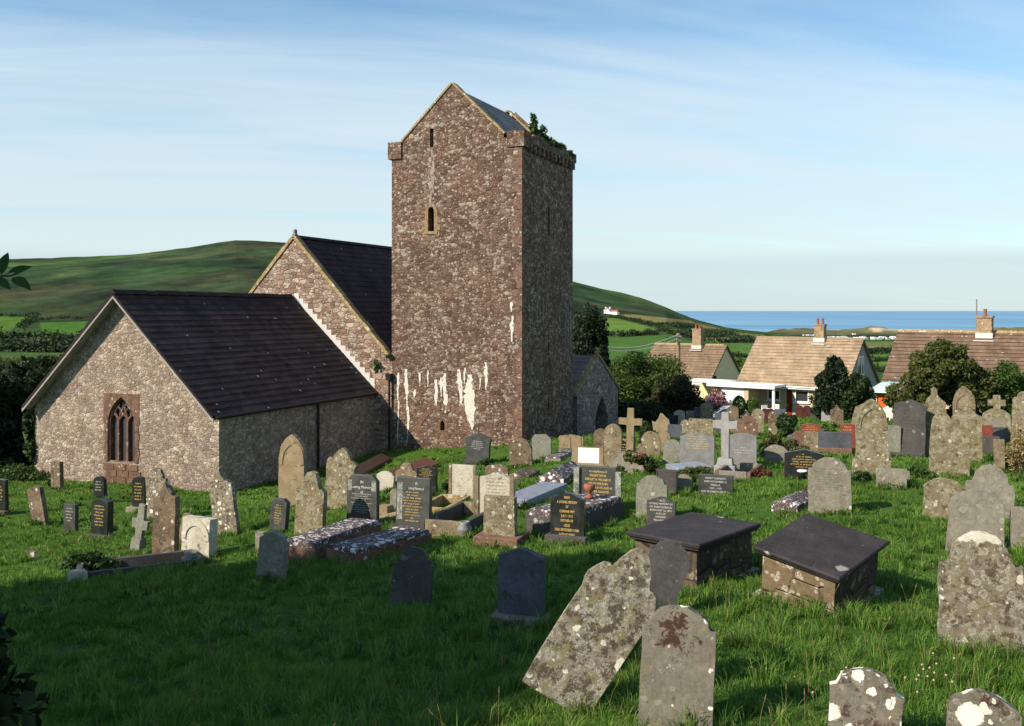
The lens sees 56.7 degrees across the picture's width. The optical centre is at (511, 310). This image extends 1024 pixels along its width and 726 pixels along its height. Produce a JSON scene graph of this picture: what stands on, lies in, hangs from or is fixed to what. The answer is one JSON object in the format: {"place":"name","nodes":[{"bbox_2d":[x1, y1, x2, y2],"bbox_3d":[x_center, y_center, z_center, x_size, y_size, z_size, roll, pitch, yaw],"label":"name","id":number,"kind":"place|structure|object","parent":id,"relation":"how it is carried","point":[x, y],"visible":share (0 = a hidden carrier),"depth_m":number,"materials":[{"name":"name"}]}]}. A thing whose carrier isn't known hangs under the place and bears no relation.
{"place":"outdoors","nodes":[
{"label":"outdoors","id":0,"kind":"place"},
{"bbox_2d":[0,415,1023,725],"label":"ground","id":1,"kind":"structure","parent":0,"point":[294,611],"depth_m":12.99,"materials":[{"name":"green plant"}]},
{"bbox_2d":[0,253,31,290],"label":"sapling","id":2,"kind":"object","parent":1,"relation":"on","point":[20,281],"visible":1,"depth_m":2.94,"materials":[{"name":"green plant"}]},
{"bbox_2d":[0,417,34,470],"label":"hedge tree","id":3,"kind":"object","parent":1,"relation":"on","point":[12,442],"visible":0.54,"depth_m":49.07,"materials":[{"name":"green plant"}]},
{"bbox_2d":[0,369,34,423],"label":"hedge tree","id":4,"kind":"object","parent":1,"relation":"on","point":[12,399],"visible":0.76,"depth_m":51.51,"materials":[{"name":"green plant"}]},
{"bbox_2d":[0,609,48,725],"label":"dark shrub","id":5,"kind":"object","parent":1,"relation":"on","point":[12,706],"visible":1,"depth_m":6.66,"materials":[{"name":"green plant"}]},
{"bbox_2d":[0,463,50,481],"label":"weeds","id":6,"kind":"object","parent":1,"relation":"on","point":[17,471],"visible":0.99,"depth_m":38.81,"materials":[{"name":"green plant"}]},
{"bbox_2d":[0,354,56,464],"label":"hedge tree","id":7,"kind":"object","parent":1,"relation":"on","point":[32,373],"visible":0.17,"depth_m":55.62,"materials":[{"name":"green plant"}]},
{"bbox_2d":[27,486,49,524],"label":"headstone","id":8,"kind":"object","parent":1,"relation":"on","point":[37,502],"visible":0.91,"depth_m":27.09,"materials":[{"name":"brown stone"}]},
{"bbox_2d":[64,503,78,532],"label":"headstone","id":9,"kind":"object","parent":1,"relation":"on","point":[71,516],"visible":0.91,"depth_m":25.76,"materials":[{"name":"grey stone"}]},
{"bbox_2d":[58,549,120,570],"bbox_3d":[-8.232,4.912,18.583,1.161,0.481,0.592,0,0,-12],"label":"grave plant","id":10,"kind":"object","parent":1,"relation":"on","point":[100,562],"visible":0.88,"depth_m":18.47,"materials":[{"name":"green plant"}]},
{"bbox_2d":[86,498,115,537],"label":"headstone","id":11,"kind":"object","parent":1,"relation":"on","point":[102,512],"visible":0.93,"depth_m":24.56,"materials":[{"name":"black stone"}]},
{"bbox_2d":[126,476,145,512],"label":"headstone","id":12,"kind":"object","parent":1,"relation":"on","point":[138,490],"visible":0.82,"depth_m":29.51,"materials":[{"name":"black stone"}]},
{"bbox_2d":[76,549,196,577],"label":"grave kerb","id":13,"kind":"structure","parent":1,"relation":"on","point":[170,557],"depth_m":18.77,"materials":[{"name":"stone"}]},
{"bbox_2d":[130,503,149,550],"bbox_3d":[-8.339,4.977,21.275,0.436,1.303,0.232,10,3,21],"label":"stone cross","id":14,"kind":"object","parent":1,"relation":"on","point":[140,524],"visible":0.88,"depth_m":21.21,"materials":[{"name":"grey stone"}]},
{"bbox_2d":[145,467,167,517],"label":"headstone","id":15,"kind":"object","parent":1,"relation":"on","point":[155,480],"visible":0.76,"depth_m":27.52,"materials":[{"name":"white stone"}]},
{"bbox_2d":[152,481,179,552],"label":"headstone","id":16,"kind":"object","parent":1,"relation":"on","point":[166,517],"visible":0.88,"depth_m":19.71,"materials":[{"name":"brown stone"}]},
{"bbox_2d":[181,515,217,560],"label":"headstone","id":17,"kind":"object","parent":1,"relation":"on","point":[199,533],"visible":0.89,"depth_m":19.19,"materials":[{"name":"stone"}]},
{"bbox_2d":[208,468,239,535],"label":"headstone","id":18,"kind":"object","parent":1,"relation":"on","point":[222,492],"visible":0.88,"depth_m":23.48,"materials":[{"name":"white stone"}]},
{"bbox_2d":[255,531,289,579],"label":"headstone","id":19,"kind":"object","parent":1,"relation":"on","point":[273,554],"visible":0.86,"depth_m":16.06,"materials":[{"name":"grey stone"}]},
{"bbox_2d":[269,497,289,533],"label":"headstone","id":20,"kind":"object","parent":1,"relation":"on","point":[279,513],"visible":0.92,"depth_m":21.90,"materials":[{"name":"grey stone"}]},
{"bbox_2d":[278,434,306,506],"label":"headstone","id":21,"kind":"object","parent":1,"relation":"on","point":[292,464],"visible":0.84,"depth_m":27.23,"materials":[{"name":"stone"}]},
{"bbox_2d":[294,470,326,535],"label":"headstone","id":22,"kind":"object","parent":1,"relation":"on","point":[311,504],"visible":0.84,"depth_m":20.92,"materials":[{"name":"stone"}]},
{"bbox_2d":[21,82,619,491],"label":"church","id":23,"kind":"structure","parent":1,"relation":"on","point":[445,320],"depth_m":44.17,"materials":[{"name":"stone"}]},
{"bbox_2d":[109,398,134,462],"bbox_3d":[-15.492,4.750,37.915,1.507,2.600,0.170,0,0,23],"label":"chancel window","id":24,"kind":"structure","parent":23,"relation":"in","point":[121,420],"depth_m":37.97,"materials":[{"name":"black glass"}]},
{"bbox_2d":[287,518,380,560],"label":"ledger slab","id":25,"kind":"structure","parent":1,"relation":"on","point":[304,546],"depth_m":18.62,"materials":[{"name":"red stone"}]},
{"bbox_2d":[324,447,358,508],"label":"headstone","id":26,"kind":"object","parent":1,"relation":"on","point":[342,465],"visible":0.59,"depth_m":25.62,"materials":[{"name":"stone"}]},
{"bbox_2d":[342,474,383,526],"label":"headstone","id":27,"kind":"object","parent":1,"relation":"on","point":[363,496],"visible":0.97,"depth_m":21.54,"materials":[{"name":"grey stone"}]},
{"bbox_2d":[357,453,390,473],"bbox_3d":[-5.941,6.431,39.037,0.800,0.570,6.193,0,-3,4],"label":"coped grave cover","id":28,"kind":"object","parent":1,"relation":"on","point":[375,463],"visible":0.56,"depth_m":38.93,"materials":[{"name":"red stone"}]},
{"bbox_2d":[326,525,431,562],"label":"ledger slab","id":29,"kind":"structure","parent":1,"relation":"on","point":[364,547],"depth_m":17.91,"materials":[{"name":"grey stone"}]},
{"bbox_2d":[389,476,432,528],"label":"headstone","id":30,"kind":"object","parent":1,"relation":"on","point":[413,501],"visible":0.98,"depth_m":19.93,"materials":[{"name":"grey stone"}]},
{"bbox_2d":[390,546,434,606],"bbox_3d":[-1.424,3.934,13.533,0.588,1.120,0.090,3,-7,11],"label":"headstone","id":31,"kind":"object","parent":1,"relation":"on","point":[413,572],"visible":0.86,"depth_m":13.51,"materials":[{"name":"stone"}]},
{"bbox_2d":[432,494,469,513],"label":"grave kerb","id":32,"kind":"structure","parent":1,"relation":"on","point":[441,499],"depth_m":24.28,"materials":[{"name":"beige stone"}]},
{"bbox_2d":[420,501,483,536],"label":"grave kerb","id":33,"kind":"structure","parent":1,"relation":"on","point":[436,524],"depth_m":19.85,"materials":[{"name":"stone"}]},
{"bbox_2d":[449,463,476,498],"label":"headstone","id":34,"kind":"object","parent":1,"relation":"on","point":[461,479],"visible":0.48,"depth_m":24.87,"materials":[{"name":"stone"}]},
{"bbox_2d":[463,432,491,464],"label":"headstone","id":35,"kind":"object","parent":1,"relation":"on","point":[478,447],"visible":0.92,"depth_m":35.33,"materials":[{"name":"grey stone"}]},
{"bbox_2d":[473,472,515,514],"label":"headstone","id":36,"kind":"object","parent":1,"relation":"on","point":[497,483],"visible":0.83,"depth_m":21.38,"materials":[{"name":"stone"}]},
{"bbox_2d":[473,494,526,548],"bbox_3d":[-0.222,4.083,17.916,0.882,1.156,0.550,0,1,21],"label":"headstone","id":37,"kind":"object","parent":1,"relation":"on","point":[500,518],"visible":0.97,"depth_m":17.82,"materials":[{"name":"stone"}]},
{"bbox_2d":[490,547,550,625],"bbox_3d":[0.117,3.667,12.196,0.747,1.209,0.420,0,-3,18],"label":"headstone","id":38,"kind":"object","parent":1,"relation":"on","point":[521,581],"visible":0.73,"depth_m":12.15,"materials":[{"name":"grey stone"}]},
{"bbox_2d":[509,438,532,466],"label":"headstone","id":39,"kind":"object","parent":1,"relation":"on","point":[520,450],"visible":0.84,"depth_m":32.52,"materials":[{"name":"brown stone"}]},
{"bbox_2d":[515,481,567,505],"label":"grave slab","id":40,"kind":"structure","parent":1,"relation":"on","point":[537,492],"depth_m":23.35,"materials":[{"name":"grey stone"}]},
{"bbox_2d":[532,434,551,460],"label":"headstone","id":41,"kind":"object","parent":1,"relation":"on","point":[541,444],"visible":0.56,"depth_m":34.02,"materials":[{"name":"grey stone"}]},
{"bbox_2d":[538,460,580,482],"bbox_3d":[1.437,4.630,26.874,0.720,0.570,2.506,0,-2,18],"label":"coped grave cover","id":42,"kind":"object","parent":1,"relation":"on","point":[563,473],"visible":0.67,"depth_m":25.88,"materials":[{"name":"stone"}]},
{"bbox_2d":[545,492,589,544],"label":"headstone","id":43,"kind":"object","parent":1,"relation":"on","point":[568,515],"visible":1,"depth_m":17.44,"materials":[{"name":"black stone"}]},
{"bbox_2d":[527,492,623,535],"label":"ledger slab","id":44,"kind":"structure","parent":1,"relation":"on","point":[601,509],"depth_m":19.02,"materials":[{"name":"stone"}]},
{"bbox_2d":[571,446,603,465],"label":"headstone","id":45,"kind":"object","parent":1,"relation":"on","point":[589,456],"visible":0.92,"depth_m":28.92,"materials":[{"name":"stone"}]},
{"bbox_2d":[522,548,655,710],"bbox_3d":[0.825,2.925,8.842,0.760,1.606,0.111,29,-6,8],"label":"leaning headstone","id":46,"kind":"object","parent":1,"relation":"on","point":[596,630],"visible":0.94,"depth_m":8.78,"materials":[{"name":"white stone"}]},
{"bbox_2d":[573,302,611,370],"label":"yew tree","id":47,"kind":"object","parent":1,"relation":"on","point":[589,334],"visible":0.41,"depth_m":67.39,"materials":[{"name":"green plant"}]},
{"bbox_2d":[573,465,621,499],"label":"headstone","id":48,"kind":"object","parent":1,"relation":"on","point":[606,480],"visible":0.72,"depth_m":20.51,"materials":[{"name":"black stone"}]},
{"bbox_2d":[604,424,622,466],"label":"headstone","id":49,"kind":"object","parent":1,"relation":"on","point":[613,434],"visible":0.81,"depth_m":28.29,"materials":[{"name":"stone"}]},
{"bbox_2d":[610,408,646,473],"bbox_3d":[3.397,3.884,27.348,1.050,2.133,0.800,1,0,19],"label":"stone cross","id":50,"kind":"object","parent":1,"relation":"on","point":[630,421],"visible":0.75,"depth_m":27.30,"materials":[{"name":"stone"}]},
{"bbox_2d":[621,449,660,474],"bbox_3d":[3.526,4.150,25.855,1.128,0.714,0.486,0,0,0],"label":"ivy clump","id":51,"kind":"object","parent":1,"relation":"on","point":[631,458],"visible":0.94,"depth_m":25.81,"materials":[{"name":"green plant"}]},
{"bbox_2d":[618,398,670,428],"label":"hedge","id":52,"kind":"object","parent":1,"relation":"on","point":[648,411],"visible":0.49,"depth_m":56.45,"materials":[{"name":"green plant"}]},
{"bbox_2d":[608,350,691,417],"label":"laurel bush","id":53,"kind":"object","parent":1,"relation":"on","point":[637,376],"visible":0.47,"depth_m":63.24,"materials":[{"name":"green plant"}]},
{"bbox_2d":[641,431,659,456],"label":"headstone","id":54,"kind":"object","parent":1,"relation":"on","point":[650,441],"visible":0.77,"depth_m":32.05,"materials":[{"name":"stone"}]},
{"bbox_2d":[636,475,667,517],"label":"headstone","id":55,"kind":"object","parent":1,"relation":"on","point":[651,487],"visible":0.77,"depth_m":19.47,"materials":[{"name":"grey stone"}]},
{"bbox_2d":[647,496,676,524],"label":"headstone","id":56,"kind":"object","parent":1,"relation":"on","point":[660,508],"visible":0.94,"depth_m":18.09,"materials":[{"name":"stone"}]},
{"bbox_2d":[656,468,678,494],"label":"headstone","id":57,"kind":"object","parent":1,"relation":"on","point":[669,477],"visible":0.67,"depth_m":22.34,"materials":[{"name":"stone"}]},
{"bbox_2d":[648,540,690,608],"bbox_3d":[1.785,3.472,11.732,0.528,1.290,0.070,22,-9,8],"label":"leaning headstone","id":58,"kind":"object","parent":1,"relation":"on","point":[670,562],"visible":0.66,"depth_m":11.73,"materials":[{"name":"stone"}]},
{"bbox_2d":[663,439,679,463],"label":"headstone","id":59,"kind":"object","parent":1,"relation":"on","point":[671,450],"visible":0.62,"depth_m":29.19,"materials":[{"name":"grey stone"}]},
{"bbox_2d":[643,374,705,423],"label":"copper bush","id":60,"kind":"object","parent":1,"relation":"on","point":[683,394],"visible":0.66,"depth_m":59.27,"materials":[{"name":"green plant"}]},
{"bbox_2d":[638,605,716,725],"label":"headstone","id":61,"kind":"object","parent":1,"relation":"on","point":[678,653],"visible":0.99,"depth_m":8.19,"materials":[{"name":"grey stone"}]},
{"bbox_2d":[626,512,760,591],"bbox_3d":[2.656,3.674,13.800,1.200,1.053,1.750,0,0,42],"label":"chest tomb","id":62,"kind":"object","parent":1,"relation":"on","point":[718,546],"visible":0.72,"depth_m":13.51,"materials":[{"name":"stone"}]},
{"bbox_2d":[647,324,740,391],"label":"bungalow","id":63,"kind":"object","parent":1,"relation":"on","point":[699,358],"visible":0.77,"depth_m":87.84,"materials":[{"name":"brown tile"}]},
{"bbox_2d":[680,433,714,467],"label":"headstone","id":64,"kind":"object","parent":1,"relation":"on","point":[698,447],"visible":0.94,"depth_m":27.19,"materials":[{"name":"grey stone"}]},
{"bbox_2d":[688,418,713,435],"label":"headstone","id":65,"kind":"object","parent":1,"relation":"on","point":[702,426],"visible":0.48,"depth_m":38.59,"materials":[{"name":"stone"}]},
{"bbox_2d":[698,474,733,495],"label":"headstone","id":66,"kind":"object","parent":1,"relation":"on","point":[708,484],"visible":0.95,"depth_m":21.60,"materials":[{"name":"grey stone"}]},
{"bbox_2d":[705,389,731,411],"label":"hydrangea","id":67,"kind":"object","parent":1,"relation":"on","point":[717,399],"visible":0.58,"depth_m":66.97,"materials":[{"name":"pink plant"}]},
{"bbox_2d":[713,412,737,470],"bbox_3d":[5.782,3.679,25.720,0.653,1.847,0.487,0,0,20],"label":"stone cross","id":68,"kind":"object","parent":1,"relation":"on","point":[725,424],"visible":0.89,"depth_m":25.62,"materials":[{"name":"grey stone"}]},
{"bbox_2d":[714,462,762,479],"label":"grave kerb","id":69,"kind":"structure","parent":1,"relation":"on","point":[741,467],"depth_m":24.64,"materials":[{"name":"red stone"}]},
{"bbox_2d":[730,433,756,462],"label":"headstone","id":70,"kind":"object","parent":1,"relation":"on","point":[743,447],"visible":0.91,"depth_m":27.05,"materials":[{"name":"grey stone"}]},
{"bbox_2d":[737,411,757,439],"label":"headstone","id":71,"kind":"object","parent":1,"relation":"on","point":[747,423],"visible":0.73,"depth_m":37.30,"materials":[{"name":"red stone"}]},
{"bbox_2d":[691,319,879,414],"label":"bungalow","id":72,"kind":"object","parent":1,"relation":"on","point":[783,371],"visible":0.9,"depth_m":68.81,"materials":[{"name":"brown tile"}]},
{"bbox_2d":[775,413,798,437],"bbox_3d":[10.884,4.585,37.663,0.808,1.073,0.819,0,0,-22],"label":"ivy bush","id":73,"kind":"object","parent":1,"relation":"on","point":[786,424],"visible":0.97,"depth_m":37.51,"materials":[{"name":"green plant"}]},
{"bbox_2d":[771,489,807,512],"bbox_3d":[5.951,3.982,19.790,0.550,0.370,1.365,0,1,39],"label":"coped grave cover","id":74,"kind":"object","parent":1,"relation":"on","point":[797,501],"visible":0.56,"depth_m":19.36,"materials":[{"name":"stone"}]},
{"bbox_2d":[784,449,823,479],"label":"headstone","id":75,"kind":"object","parent":1,"relation":"on","point":[796,460],"visible":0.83,"depth_m":22.68,"materials":[{"name":"black stone"}]},
{"bbox_2d":[753,513,889,612],"bbox_3d":[4.004,3.526,12.377,1.340,1.073,1.200,-14,18,-42],"label":"chest tomb","id":76,"kind":"object","parent":1,"relation":"on","point":[806,554],"visible":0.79,"depth_m":12.09,"materials":[{"name":"stone"}]},
{"bbox_2d":[808,355,849,417],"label":"conifer","id":77,"kind":"object","parent":1,"relation":"on","point":[824,394],"visible":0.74,"depth_m":45.75,"materials":[{"name":"green plant"}]},
{"bbox_2d":[808,457,851,514],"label":"headstone","id":78,"kind":"object","parent":1,"relation":"on","point":[829,483],"visible":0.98,"depth_m":18.57,"materials":[{"name":"grey stone"}]},
{"bbox_2d":[818,431,851,453],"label":"headstone","id":79,"kind":"object","parent":1,"relation":"on","point":[835,442],"visible":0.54,"depth_m":30.44,"materials":[{"name":"grey stone"}]},
{"bbox_2d":[832,372,876,418],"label":"evergreen bush","id":80,"kind":"object","parent":1,"relation":"on","point":[859,391],"visible":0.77,"depth_m":45.06,"materials":[{"name":"green plant"}]},
{"bbox_2d":[828,667,904,725],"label":"headstone","id":81,"kind":"object","parent":1,"relation":"on","point":[862,696],"visible":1,"depth_m":7.38,"materials":[{"name":"white stone"}]},
{"bbox_2d":[852,398,891,473],"bbox_3d":[8.750,3.202,23.102,0.898,2.105,0.340,0,-2,20],"label":"headstone","id":82,"kind":"object","parent":1,"relation":"on","point":[871,439],"visible":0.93,"depth_m":23.02,"materials":[{"name":"stone"}]},
{"bbox_2d":[876,467,906,488],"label":"headstone","id":83,"kind":"object","parent":1,"relation":"on","point":[893,475],"visible":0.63,"depth_m":20.75,"materials":[{"name":"grey stone"}]},
{"bbox_2d":[888,425,900,456],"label":"headstone","id":84,"kind":"object","parent":1,"relation":"on","point":[894,438],"visible":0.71,"depth_m":28.93,"materials":[{"name":"grey stone"}]},
{"bbox_2d":[889,399,927,458],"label":"headstone","id":85,"kind":"object","parent":1,"relation":"on","point":[909,417],"visible":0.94,"depth_m":28.83,"materials":[{"name":"stone"}]},
{"bbox_2d":[923,387,946,456],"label":"headstone","id":86,"kind":"object","parent":1,"relation":"on","point":[935,403],"visible":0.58,"depth_m":29.05,"materials":[{"name":"stone"}]},
{"bbox_2d":[922,477,966,520],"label":"headstone","id":87,"kind":"object","parent":1,"relation":"on","point":[939,492],"visible":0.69,"depth_m":17.60,"materials":[{"name":"stone"}]},
{"bbox_2d":[881,338,1012,424],"bbox_3d":[18.224,3.257,40.037,5.262,4.186,3.099,0,0,0],"label":"hawthorn tree","id":88,"kind":"object","parent":1,"relation":"on","point":[931,365],"visible":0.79,"depth_m":39.33,"materials":[{"name":"green plant"}]},
{"bbox_2d":[929,412,970,476],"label":"headstone","id":89,"kind":"object","parent":1,"relation":"on","point":[949,443],"visible":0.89,"depth_m":22.56,"materials":[{"name":"stone"}]},
{"bbox_2d":[881,299,1023,408],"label":"bungalow","id":90,"kind":"object","parent":1,"relation":"on","point":[987,344],"visible":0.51,"depth_m":56.61,"materials":[{"name":"brown tile"}]},
{"bbox_2d":[953,386,975,414],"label":"headstone","id":91,"kind":"object","parent":1,"relation":"on","point":[963,395],"visible":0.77,"depth_m":28.38,"materials":[{"name":"stone"}]},
{"bbox_2d":[957,402,982,462],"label":"headstone","id":92,"kind":"object","parent":1,"relation":"on","point":[975,445],"visible":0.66,"depth_m":26.60,"materials":[{"name":"stone"}]},
{"bbox_2d":[945,489,1003,550],"bbox_3d":[7.305,3.458,14.975,0.847,1.255,0.130,3,-3,21],"label":"headstone","id":93,"kind":"object","parent":1,"relation":"on","point":[974,510],"visible":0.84,"depth_m":14.94,"materials":[{"name":"grey stone"}]},
{"bbox_2d":[937,531,1023,653],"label":"headstone","id":94,"kind":"object","parent":1,"relation":"on","point":[980,582],"visible":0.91,"depth_m":10.15,"materials":[{"name":"white stone"}]},
{"bbox_2d":[946,688,1022,725],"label":"headstone","id":95,"kind":"object","parent":1,"relation":"on","point":[976,707],"visible":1,"depth_m":7.09,"materials":[{"name":"white stone"}]},
{"bbox_2d":[965,464,1015,519],"bbox_3d":[8.902,3.514,17.711,0.849,1.284,0.130,3,-2,21],"label":"headstone","id":96,"kind":"object","parent":1,"relation":"on","point":[991,479],"visible":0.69,"depth_m":17.64,"materials":[{"name":"grey stone"}]},
{"bbox_2d":[982,395,1010,440],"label":"headstone","id":97,"kind":"object","parent":1,"relation":"on","point":[996,416],"visible":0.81,"depth_m":32.86,"materials":[{"name":"stone"}]},
{"bbox_2d":[979,360,1023,413],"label":"hawthorn tree","id":98,"kind":"object","parent":1,"relation":"on","point":[1011,380],"visible":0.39,"depth_m":39.37,"materials":[{"name":"green plant"}]},
{"bbox_2d":[1004,427,1023,472],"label":"dry shrub","id":99,"kind":"object","parent":1,"relation":"on","point":[1016,456],"visible":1,"depth_m":23.82,"materials":[{"name":"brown plant"}]},
{"bbox_2d":[1009,506,1023,550],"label":"headstone","id":100,"kind":"object","parent":1,"relation":"on","point":[1016,526],"visible":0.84,"depth_m":14.83,"materials":[{"name":"grey stone"}]},
{"bbox_2d":[1010,391,1023,447],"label":"headstone","id":101,"kind":"object","parent":1,"relation":"on","point":[1017,420],"visible":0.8,"depth_m":28.04,"materials":[{"name":"stone"}]},
{"bbox_2d":[0,240,1023,384],"bbox_3d":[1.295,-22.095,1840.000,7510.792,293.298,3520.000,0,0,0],"label":"hills","id":102,"kind":"structure","parent":0,"point":[82,287],"depth_m":1154.81,"materials":[{"name":"green plant"}]},
{"bbox_2d":[0,312,892,371],"bbox_3d":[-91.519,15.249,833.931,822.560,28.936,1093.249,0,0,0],"label":"hedgerows","id":103,"kind":"object","parent":102,"relation":"on","point":[57,340],"visible":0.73,"depth_m":622.82,"materials":[{"name":"green plant"}]},
{"bbox_2d":[0,0,1023,310],"label":"sky","id":104,"kind":"structure","parent":0,"point":[732,155],"materials":[{"name":"blue"}]},
{"bbox_2d":[37,561,992,725],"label":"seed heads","id":105,"kind":"object","parent":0,"point":[502,668],"visible":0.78,"depth_m":9.44,"materials":[{"name":"green plant"}]},
{"bbox_2d":[675,311,1023,331],"bbox_3d":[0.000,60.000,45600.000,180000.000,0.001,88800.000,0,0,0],"label":"sea","id":106,"kind":"structure","parent":0,"point":[764,321],"depth_m":6260.81,"materials":[{"name":"liquid"}]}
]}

